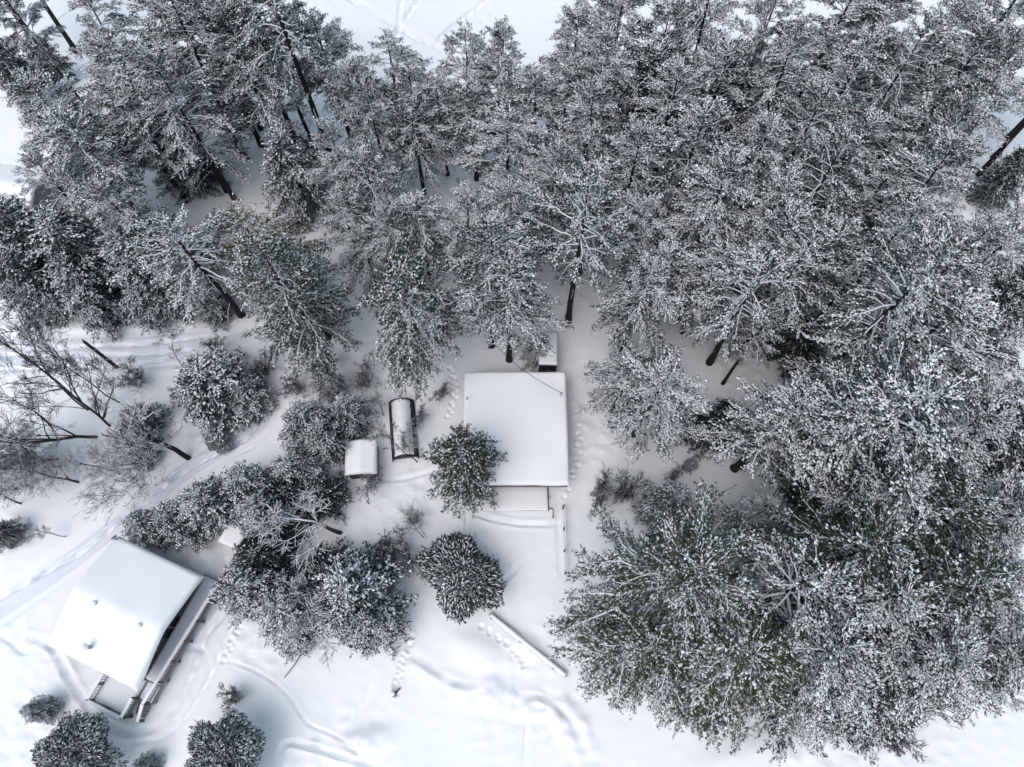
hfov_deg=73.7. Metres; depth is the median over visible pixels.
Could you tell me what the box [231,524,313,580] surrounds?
dark fir
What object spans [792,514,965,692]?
snowy pine
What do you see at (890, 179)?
snowy pine
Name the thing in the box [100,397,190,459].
bare tree
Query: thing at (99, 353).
tree snag
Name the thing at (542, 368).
door
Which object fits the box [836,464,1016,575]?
green pine
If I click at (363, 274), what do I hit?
snowy pine
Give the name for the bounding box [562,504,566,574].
rail fence
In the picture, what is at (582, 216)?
tall pine
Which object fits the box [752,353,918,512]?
tall pine
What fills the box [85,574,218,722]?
deck
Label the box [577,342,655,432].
snowy pine
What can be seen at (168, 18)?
tall pine
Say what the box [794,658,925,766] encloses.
fir tree
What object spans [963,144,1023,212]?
dark fir
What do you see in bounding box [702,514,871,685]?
snowy pine
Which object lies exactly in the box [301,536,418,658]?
fir tree
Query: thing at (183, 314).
fir tree
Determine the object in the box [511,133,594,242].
snowy pine
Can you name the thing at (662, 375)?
snowy pine
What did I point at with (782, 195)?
snowy pine
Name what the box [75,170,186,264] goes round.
snowy pine
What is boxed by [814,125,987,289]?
snowy pine
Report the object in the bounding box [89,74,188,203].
snowy pine
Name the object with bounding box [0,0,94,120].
snowy pine
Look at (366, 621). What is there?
fir tree
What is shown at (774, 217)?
snowy pine
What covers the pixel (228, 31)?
tall pine
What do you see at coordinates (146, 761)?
fir tree
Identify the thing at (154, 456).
fir tree
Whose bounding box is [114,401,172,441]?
fir tree
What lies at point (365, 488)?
bare tree
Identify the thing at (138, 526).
fir tree
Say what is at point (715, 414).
dark fir
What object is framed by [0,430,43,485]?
bare bush
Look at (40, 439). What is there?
bare tree
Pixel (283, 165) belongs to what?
fir tree
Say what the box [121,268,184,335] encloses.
fir tree
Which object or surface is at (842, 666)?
snowy pine
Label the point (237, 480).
fir tree
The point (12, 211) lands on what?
fir tree
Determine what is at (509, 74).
bare tree
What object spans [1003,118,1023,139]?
tall pine
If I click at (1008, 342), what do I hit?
snowy pine
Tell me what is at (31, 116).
snowy pine
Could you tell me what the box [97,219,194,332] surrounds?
fir tree
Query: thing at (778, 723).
snowy pine
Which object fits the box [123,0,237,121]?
snowy pine
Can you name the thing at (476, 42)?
tall pine
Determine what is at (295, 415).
fir tree
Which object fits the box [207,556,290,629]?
fir tree
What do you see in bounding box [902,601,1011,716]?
fir tree
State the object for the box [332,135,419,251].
snowy pine
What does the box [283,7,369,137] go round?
snowy pine
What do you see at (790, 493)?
dark fir
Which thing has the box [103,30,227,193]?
tall pine
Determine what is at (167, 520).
fir tree
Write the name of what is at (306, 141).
bare bush
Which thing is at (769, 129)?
snowy pine
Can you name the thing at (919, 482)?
snowy pine
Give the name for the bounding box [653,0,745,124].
snowy pine
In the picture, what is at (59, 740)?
round conifer
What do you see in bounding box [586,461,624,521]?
bare bush
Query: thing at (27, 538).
bare tree
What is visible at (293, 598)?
bare tree
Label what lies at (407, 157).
snowy pine
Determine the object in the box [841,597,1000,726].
snowy pine
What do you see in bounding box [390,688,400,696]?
stump
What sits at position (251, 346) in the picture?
road
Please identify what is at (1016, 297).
fir tree
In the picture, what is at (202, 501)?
fir tree
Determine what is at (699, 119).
snowy pine
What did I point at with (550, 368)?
door
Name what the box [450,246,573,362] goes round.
snowy pine
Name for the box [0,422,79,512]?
bare tree
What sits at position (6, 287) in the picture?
bare tree
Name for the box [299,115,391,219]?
snowy pine
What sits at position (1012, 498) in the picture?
snowy pine
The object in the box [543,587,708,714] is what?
green pine
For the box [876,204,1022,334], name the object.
snowy pine
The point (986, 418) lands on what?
snowy pine
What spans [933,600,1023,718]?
snowy pine
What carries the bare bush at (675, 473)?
on the ground
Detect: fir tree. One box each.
[0,192,108,295]
[0,242,80,345]
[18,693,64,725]
[20,198,127,328]
[42,250,134,343]
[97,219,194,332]
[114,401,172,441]
[119,504,173,550]
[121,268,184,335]
[121,427,164,476]
[130,750,165,766]
[146,127,230,206]
[147,497,214,553]
[158,265,221,328]
[166,343,278,443]
[174,472,243,540]
[192,286,235,334]
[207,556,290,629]
[215,459,273,525]
[222,372,279,425]
[234,486,311,541]
[251,563,328,664]
[258,123,336,235]
[261,450,329,488]
[277,398,328,464]
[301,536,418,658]
[303,406,353,471]
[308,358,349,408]
[327,392,380,440]
[336,589,414,660]
[518,332,552,371]
[594,35,679,178]
[626,476,692,538]
[666,42,755,172]
[672,686,730,736]
[682,458,698,474]
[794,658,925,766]
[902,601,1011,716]
[926,393,1023,523]
[957,259,1023,358]
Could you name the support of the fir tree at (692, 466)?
on the ground
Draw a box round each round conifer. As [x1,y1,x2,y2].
[29,709,128,766]
[183,707,266,766]
[204,427,233,454]
[414,531,506,624]
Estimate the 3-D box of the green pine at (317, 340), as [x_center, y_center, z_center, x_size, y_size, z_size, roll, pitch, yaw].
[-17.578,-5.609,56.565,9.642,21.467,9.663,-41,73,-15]
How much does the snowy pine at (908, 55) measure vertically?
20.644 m
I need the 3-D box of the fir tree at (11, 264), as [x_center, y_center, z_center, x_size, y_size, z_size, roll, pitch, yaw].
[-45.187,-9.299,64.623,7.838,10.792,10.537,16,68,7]
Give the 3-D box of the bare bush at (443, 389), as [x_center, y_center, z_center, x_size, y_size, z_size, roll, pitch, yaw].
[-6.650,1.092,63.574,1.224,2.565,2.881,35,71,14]
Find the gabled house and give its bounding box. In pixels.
[48,535,204,691]
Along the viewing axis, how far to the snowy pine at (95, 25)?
66.44 m
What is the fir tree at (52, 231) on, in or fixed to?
on the ground
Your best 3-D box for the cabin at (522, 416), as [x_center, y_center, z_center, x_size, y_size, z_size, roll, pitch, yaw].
[0.288,4.226,61.286,9.382,4.400,10.710,0,67,0]
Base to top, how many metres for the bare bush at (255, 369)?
3.761 m
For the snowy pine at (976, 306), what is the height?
20.981 m
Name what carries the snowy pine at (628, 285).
on the ground
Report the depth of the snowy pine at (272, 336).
61.34 m
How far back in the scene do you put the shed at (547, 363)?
63.95 m
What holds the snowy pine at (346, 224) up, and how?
on the ground
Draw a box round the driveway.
[0,356,284,619]
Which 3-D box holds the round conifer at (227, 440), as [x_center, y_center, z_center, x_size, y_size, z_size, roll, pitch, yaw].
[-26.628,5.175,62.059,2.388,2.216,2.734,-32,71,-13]
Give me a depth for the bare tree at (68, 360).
56.46 m
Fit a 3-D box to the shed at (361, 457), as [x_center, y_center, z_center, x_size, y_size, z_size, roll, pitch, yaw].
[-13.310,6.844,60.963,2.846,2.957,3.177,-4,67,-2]
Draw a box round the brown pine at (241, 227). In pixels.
[207,193,334,300]
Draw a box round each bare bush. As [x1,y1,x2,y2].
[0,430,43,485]
[115,355,145,388]
[186,156,228,184]
[199,335,228,352]
[216,682,242,713]
[242,345,276,378]
[272,366,310,399]
[293,127,323,157]
[345,349,376,395]
[360,463,385,492]
[372,521,424,591]
[404,509,424,525]
[405,401,429,434]
[418,532,476,585]
[428,378,450,405]
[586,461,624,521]
[611,467,650,506]
[664,458,694,482]
[850,727,881,760]
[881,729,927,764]
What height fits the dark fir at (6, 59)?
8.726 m
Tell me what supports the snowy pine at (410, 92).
on the ground
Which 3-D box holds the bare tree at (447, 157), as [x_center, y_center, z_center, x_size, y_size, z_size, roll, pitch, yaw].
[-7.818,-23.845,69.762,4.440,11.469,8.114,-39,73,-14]
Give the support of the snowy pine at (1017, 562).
on the ground
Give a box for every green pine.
[227,229,363,383]
[356,239,467,401]
[421,420,507,518]
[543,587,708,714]
[548,477,770,737]
[632,574,808,755]
[737,489,928,631]
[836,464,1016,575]
[845,511,1023,673]
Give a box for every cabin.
[0,164,63,210]
[463,371,569,486]
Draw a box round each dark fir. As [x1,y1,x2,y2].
[0,38,56,106]
[0,517,28,552]
[28,34,80,83]
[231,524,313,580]
[268,473,319,536]
[297,468,354,535]
[300,540,348,595]
[376,537,392,555]
[671,396,749,459]
[752,318,827,385]
[769,471,852,537]
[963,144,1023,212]
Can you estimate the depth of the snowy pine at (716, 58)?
61.62 m
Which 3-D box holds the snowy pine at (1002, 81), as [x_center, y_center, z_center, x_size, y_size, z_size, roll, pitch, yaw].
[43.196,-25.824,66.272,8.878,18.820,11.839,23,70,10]
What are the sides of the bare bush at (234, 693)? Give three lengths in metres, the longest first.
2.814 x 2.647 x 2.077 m
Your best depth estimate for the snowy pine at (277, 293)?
59.02 m
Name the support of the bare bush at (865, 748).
on the ground
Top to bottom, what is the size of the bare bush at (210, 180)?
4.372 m
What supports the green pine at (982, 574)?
on the ground
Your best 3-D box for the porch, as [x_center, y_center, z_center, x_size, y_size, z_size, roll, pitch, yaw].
[0.217,10.372,60.266,6.803,1.495,2.873,0,67,0]
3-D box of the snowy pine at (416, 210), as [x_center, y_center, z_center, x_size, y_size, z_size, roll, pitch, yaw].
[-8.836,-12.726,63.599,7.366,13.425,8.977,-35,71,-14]
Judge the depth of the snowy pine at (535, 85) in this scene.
64.13 m
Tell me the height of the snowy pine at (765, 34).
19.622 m
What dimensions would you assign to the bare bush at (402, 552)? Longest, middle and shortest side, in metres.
6.128 x 5.726 x 4.547 m
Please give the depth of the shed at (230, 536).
57.36 m
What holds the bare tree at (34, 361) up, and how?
on the ground
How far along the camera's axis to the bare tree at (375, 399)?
61.20 m
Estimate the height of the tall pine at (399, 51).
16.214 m
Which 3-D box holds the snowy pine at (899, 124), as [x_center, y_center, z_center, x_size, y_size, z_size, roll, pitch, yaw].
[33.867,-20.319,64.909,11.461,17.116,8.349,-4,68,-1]
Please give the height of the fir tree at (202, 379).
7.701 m
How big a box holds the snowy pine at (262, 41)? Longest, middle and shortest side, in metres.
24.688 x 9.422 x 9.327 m
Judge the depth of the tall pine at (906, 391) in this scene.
44.44 m
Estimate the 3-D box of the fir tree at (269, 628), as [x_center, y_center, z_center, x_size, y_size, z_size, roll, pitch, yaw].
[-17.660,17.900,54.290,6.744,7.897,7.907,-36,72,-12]
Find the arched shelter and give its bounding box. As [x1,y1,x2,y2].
[388,398,418,461]
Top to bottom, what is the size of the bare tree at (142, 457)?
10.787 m
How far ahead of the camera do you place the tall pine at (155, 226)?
56.67 m
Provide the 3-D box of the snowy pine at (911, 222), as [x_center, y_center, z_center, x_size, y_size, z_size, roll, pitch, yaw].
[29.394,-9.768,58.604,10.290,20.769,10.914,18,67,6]
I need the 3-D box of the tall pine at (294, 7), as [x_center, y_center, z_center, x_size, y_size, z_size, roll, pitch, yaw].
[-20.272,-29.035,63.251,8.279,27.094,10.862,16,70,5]
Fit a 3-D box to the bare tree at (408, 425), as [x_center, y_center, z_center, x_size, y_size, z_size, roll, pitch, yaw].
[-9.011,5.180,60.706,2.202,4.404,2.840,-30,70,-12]
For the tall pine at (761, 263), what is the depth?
51.97 m
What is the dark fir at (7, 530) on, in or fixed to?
on the ground
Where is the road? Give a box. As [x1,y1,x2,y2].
[0,331,348,376]
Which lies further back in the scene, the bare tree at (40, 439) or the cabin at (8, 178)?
the cabin at (8, 178)
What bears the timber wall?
on the ground
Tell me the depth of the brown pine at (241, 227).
58.18 m
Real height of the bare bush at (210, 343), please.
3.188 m
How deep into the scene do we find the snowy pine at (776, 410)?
51.03 m
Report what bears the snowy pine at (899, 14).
on the ground
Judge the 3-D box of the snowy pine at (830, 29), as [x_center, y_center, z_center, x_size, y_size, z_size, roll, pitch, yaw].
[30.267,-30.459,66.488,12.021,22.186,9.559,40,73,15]
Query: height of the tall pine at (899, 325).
24.149 m
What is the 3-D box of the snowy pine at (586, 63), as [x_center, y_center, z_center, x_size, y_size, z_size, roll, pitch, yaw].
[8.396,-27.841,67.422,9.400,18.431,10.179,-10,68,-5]
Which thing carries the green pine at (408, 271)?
on the ground
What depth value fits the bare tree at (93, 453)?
59.11 m
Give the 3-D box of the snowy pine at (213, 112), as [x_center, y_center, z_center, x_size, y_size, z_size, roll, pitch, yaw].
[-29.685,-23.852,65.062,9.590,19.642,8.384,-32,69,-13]
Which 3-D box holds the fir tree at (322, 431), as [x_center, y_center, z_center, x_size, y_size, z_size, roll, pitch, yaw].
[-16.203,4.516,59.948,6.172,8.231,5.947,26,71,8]
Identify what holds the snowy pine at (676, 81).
on the ground
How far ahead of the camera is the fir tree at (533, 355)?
63.90 m
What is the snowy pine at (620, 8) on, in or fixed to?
on the ground
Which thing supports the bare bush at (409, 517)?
on the ground
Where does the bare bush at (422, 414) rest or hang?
on the ground
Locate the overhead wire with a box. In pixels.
[424,275,560,392]
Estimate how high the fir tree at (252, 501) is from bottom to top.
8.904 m
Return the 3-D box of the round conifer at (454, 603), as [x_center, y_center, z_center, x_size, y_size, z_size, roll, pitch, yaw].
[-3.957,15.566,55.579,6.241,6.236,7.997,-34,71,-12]
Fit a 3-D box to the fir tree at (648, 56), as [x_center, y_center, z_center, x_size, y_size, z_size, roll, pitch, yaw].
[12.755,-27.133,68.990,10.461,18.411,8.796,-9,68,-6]
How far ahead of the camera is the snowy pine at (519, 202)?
57.00 m
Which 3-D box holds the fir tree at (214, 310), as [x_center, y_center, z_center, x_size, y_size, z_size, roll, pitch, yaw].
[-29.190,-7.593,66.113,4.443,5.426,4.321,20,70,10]
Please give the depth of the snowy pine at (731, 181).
55.93 m
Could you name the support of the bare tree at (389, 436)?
on the ground
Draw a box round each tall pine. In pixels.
[3,0,38,46]
[29,97,151,221]
[43,2,75,53]
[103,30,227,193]
[122,202,260,324]
[128,0,249,160]
[146,0,264,147]
[183,0,278,138]
[191,0,296,141]
[232,0,336,153]
[352,29,438,159]
[434,19,506,155]
[522,155,636,323]
[685,241,807,365]
[713,215,846,351]
[721,293,791,384]
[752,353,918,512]
[788,328,980,531]
[803,215,995,389]
[975,76,1023,176]
[998,377,1023,447]
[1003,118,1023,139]
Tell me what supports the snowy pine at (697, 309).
on the ground
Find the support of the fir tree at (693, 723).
on the ground
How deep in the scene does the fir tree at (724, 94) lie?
64.58 m
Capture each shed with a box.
[218,521,247,549]
[345,439,378,478]
[538,332,556,371]
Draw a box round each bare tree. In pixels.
[0,279,88,410]
[0,312,137,426]
[0,370,97,508]
[0,417,54,499]
[0,418,58,500]
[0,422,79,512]
[0,469,21,503]
[15,322,119,402]
[18,517,66,542]
[53,422,124,504]
[67,380,187,524]
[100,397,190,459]
[153,316,191,363]
[242,485,342,572]
[263,566,346,671]
[348,473,384,503]
[361,374,386,415]
[368,408,419,461]
[396,498,427,537]
[397,420,419,453]
[408,100,454,168]
[494,47,514,102]
[727,0,778,130]
[905,692,965,736]
[977,675,1023,715]
[1005,251,1023,270]
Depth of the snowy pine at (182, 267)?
61.14 m
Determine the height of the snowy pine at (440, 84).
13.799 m
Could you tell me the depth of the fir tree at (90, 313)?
63.14 m
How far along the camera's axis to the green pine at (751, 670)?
41.12 m
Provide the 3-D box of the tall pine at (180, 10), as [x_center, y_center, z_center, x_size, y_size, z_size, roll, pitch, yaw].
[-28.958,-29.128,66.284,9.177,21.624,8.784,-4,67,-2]
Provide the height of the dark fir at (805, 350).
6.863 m
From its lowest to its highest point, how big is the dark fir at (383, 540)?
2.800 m
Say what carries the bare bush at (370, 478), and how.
on the ground
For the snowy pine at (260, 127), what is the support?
on the ground
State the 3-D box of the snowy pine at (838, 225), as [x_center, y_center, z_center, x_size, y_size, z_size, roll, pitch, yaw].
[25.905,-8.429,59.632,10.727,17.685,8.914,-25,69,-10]
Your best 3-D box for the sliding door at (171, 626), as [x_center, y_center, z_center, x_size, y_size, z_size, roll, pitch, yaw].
[-27.660,19.590,54.959,0.100,2.000,1.800,21,69,9]
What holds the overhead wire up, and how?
attached to the cabin at (522, 416)
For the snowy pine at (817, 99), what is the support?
on the ground
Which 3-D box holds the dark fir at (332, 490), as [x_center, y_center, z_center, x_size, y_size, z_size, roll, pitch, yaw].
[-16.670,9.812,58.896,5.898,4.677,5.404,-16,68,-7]
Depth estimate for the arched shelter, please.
62.47 m
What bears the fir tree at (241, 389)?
on the ground
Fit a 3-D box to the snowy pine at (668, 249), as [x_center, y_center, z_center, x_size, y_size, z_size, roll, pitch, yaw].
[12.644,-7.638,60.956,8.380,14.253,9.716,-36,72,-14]
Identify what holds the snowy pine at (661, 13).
on the ground
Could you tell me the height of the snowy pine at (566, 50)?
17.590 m
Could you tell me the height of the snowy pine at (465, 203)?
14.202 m
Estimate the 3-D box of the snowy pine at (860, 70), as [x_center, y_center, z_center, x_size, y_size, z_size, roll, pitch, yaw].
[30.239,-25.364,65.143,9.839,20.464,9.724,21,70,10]
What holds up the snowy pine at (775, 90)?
on the ground
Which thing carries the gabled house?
on the ground
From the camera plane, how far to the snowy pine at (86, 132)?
61.02 m
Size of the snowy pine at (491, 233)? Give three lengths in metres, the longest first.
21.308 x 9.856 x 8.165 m
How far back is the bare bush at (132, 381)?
63.64 m
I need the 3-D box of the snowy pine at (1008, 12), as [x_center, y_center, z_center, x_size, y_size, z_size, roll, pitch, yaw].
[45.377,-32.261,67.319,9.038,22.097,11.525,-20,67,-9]
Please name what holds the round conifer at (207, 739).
on the ground
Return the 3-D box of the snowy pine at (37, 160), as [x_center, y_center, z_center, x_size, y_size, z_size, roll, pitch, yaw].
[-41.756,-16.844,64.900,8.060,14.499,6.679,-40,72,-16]
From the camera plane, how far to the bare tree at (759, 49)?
59.89 m
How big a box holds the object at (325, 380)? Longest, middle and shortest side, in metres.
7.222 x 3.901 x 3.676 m
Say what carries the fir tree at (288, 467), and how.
on the ground
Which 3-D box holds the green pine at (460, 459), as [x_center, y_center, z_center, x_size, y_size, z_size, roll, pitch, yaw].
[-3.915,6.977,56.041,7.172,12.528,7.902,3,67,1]
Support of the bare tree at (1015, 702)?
on the ground
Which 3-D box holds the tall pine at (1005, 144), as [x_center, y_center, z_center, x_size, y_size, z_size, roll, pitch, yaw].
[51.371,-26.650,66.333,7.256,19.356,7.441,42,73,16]
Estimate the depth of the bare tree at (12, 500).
58.41 m
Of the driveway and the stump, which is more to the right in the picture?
the stump
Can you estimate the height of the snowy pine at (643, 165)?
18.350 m
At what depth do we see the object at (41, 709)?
52.63 m
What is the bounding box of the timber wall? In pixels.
[489,613,566,676]
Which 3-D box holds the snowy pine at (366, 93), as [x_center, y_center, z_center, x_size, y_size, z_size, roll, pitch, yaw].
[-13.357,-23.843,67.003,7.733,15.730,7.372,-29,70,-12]
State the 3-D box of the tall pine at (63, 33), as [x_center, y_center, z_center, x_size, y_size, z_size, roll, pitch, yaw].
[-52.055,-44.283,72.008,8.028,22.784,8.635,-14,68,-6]
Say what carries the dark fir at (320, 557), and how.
on the ground
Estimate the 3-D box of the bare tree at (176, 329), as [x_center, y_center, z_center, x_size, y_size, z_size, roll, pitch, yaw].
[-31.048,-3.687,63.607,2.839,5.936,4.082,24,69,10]
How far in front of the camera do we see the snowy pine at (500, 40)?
62.72 m
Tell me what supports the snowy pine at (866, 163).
on the ground
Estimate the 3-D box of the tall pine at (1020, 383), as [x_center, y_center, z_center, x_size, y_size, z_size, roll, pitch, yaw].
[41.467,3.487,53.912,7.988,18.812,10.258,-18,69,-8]
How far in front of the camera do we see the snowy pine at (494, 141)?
63.06 m
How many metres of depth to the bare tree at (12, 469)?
58.09 m
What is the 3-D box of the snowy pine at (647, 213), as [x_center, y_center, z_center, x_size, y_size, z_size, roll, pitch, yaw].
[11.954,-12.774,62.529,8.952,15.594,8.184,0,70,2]
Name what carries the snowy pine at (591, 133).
on the ground
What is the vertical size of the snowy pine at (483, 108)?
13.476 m
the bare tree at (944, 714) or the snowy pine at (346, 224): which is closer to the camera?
the bare tree at (944, 714)
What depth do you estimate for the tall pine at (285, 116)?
63.42 m
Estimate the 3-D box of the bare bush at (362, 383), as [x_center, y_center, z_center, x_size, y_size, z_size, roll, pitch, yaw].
[-13.834,-0.731,63.709,2.474,3.656,4.679,9,67,4]
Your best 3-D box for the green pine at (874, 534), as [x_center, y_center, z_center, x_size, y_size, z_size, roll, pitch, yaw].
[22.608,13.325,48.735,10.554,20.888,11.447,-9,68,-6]
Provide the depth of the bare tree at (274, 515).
54.62 m
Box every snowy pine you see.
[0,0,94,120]
[0,65,127,197]
[11,142,106,240]
[41,108,166,245]
[65,0,155,101]
[66,28,208,154]
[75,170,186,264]
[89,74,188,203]
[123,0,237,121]
[127,42,253,199]
[149,220,239,302]
[167,0,273,130]
[193,0,306,148]
[215,0,330,137]
[244,232,362,340]
[262,299,319,356]
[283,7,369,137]
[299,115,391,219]
[312,180,382,278]
[322,55,391,154]
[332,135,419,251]
[333,223,390,297]
[347,72,419,191]
[357,200,429,287]
[375,56,454,178]
[378,187,463,276]
[379,96,461,194]
[403,74,472,175]
[431,178,503,288]
[435,79,510,181]
[437,209,540,348]
[447,95,565,211]
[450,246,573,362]
[458,174,551,271]
[461,15,534,158]
[492,61,577,157]
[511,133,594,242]
[525,0,613,132]
[538,152,636,288]
[547,72,623,190]
[555,19,642,162]
[576,0,659,95]
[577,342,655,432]
[583,112,676,249]
[587,331,716,467]
[588,245,685,353]
[599,187,685,286]
[605,0,701,125]
[618,53,716,197]
[618,233,713,330]
[634,94,751,244]
[642,138,758,287]
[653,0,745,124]
[663,33,770,162]
[668,229,760,348]
[689,106,800,227]
[690,368,839,504]
[696,193,827,345]
[699,0,806,117]
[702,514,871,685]
[713,159,816,246]
[715,486,791,547]
[726,8,824,158]
[730,658,856,765]
[741,554,886,758]
[742,75,850,207]
[754,0,895,111]
[758,204,881,336]
[761,119,870,252]
[777,261,1020,432]
[789,18,890,170]
[791,102,899,223]
[792,185,946,333]
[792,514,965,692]
[803,148,919,278]
[805,432,948,568]
[810,0,932,130]
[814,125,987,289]
[822,101,935,217]
[829,7,953,144]
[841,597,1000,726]
[857,0,986,131]
[858,383,1023,516]
[872,14,1014,161]
[875,77,999,208]
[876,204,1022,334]
[895,301,1023,433]
[908,525,1023,649]
[920,0,1023,113]
[921,24,1023,158]
[922,465,1023,572]
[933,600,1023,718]
[940,200,1023,302]
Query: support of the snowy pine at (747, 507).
on the ground
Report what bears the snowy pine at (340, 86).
on the ground
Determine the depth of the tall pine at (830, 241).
52.53 m
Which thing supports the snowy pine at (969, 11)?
on the ground
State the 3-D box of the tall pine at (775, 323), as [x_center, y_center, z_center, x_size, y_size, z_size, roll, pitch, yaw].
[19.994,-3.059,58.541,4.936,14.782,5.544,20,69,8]
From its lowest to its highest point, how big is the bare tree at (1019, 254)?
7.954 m
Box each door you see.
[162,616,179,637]
[539,366,546,371]
[548,366,555,371]
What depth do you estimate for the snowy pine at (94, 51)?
61.56 m
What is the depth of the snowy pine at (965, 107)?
57.24 m
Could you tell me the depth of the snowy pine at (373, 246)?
59.38 m
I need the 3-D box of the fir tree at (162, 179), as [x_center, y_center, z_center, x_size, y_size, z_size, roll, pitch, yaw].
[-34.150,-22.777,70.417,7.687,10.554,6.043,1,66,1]
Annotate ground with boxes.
[0,0,1023,766]
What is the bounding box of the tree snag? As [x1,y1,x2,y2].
[82,339,119,368]
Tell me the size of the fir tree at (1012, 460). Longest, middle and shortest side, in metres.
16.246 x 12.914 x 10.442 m
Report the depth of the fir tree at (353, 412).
59.84 m
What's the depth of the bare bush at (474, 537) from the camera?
56.14 m
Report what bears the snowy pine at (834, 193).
on the ground
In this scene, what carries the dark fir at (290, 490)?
on the ground
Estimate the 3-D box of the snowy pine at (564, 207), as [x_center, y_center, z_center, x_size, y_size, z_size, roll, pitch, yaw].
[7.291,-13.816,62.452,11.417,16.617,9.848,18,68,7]
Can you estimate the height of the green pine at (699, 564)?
23.644 m
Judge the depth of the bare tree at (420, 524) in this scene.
57.23 m
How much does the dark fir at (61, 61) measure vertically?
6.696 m
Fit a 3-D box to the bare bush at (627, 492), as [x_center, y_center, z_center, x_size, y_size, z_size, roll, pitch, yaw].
[9.708,9.143,59.223,3.365,4.511,4.074,39,73,14]
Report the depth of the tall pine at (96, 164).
58.87 m
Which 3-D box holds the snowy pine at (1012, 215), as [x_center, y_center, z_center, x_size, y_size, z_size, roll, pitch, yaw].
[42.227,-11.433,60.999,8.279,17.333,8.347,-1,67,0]
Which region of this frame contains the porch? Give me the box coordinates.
[476,487,553,517]
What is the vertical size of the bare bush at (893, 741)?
3.907 m
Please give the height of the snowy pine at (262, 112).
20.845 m
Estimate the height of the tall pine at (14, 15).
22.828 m
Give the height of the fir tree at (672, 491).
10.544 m
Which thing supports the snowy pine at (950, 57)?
on the ground
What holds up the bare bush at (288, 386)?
on the ground
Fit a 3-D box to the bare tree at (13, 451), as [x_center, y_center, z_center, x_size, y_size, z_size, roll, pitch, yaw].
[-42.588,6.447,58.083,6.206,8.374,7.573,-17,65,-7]

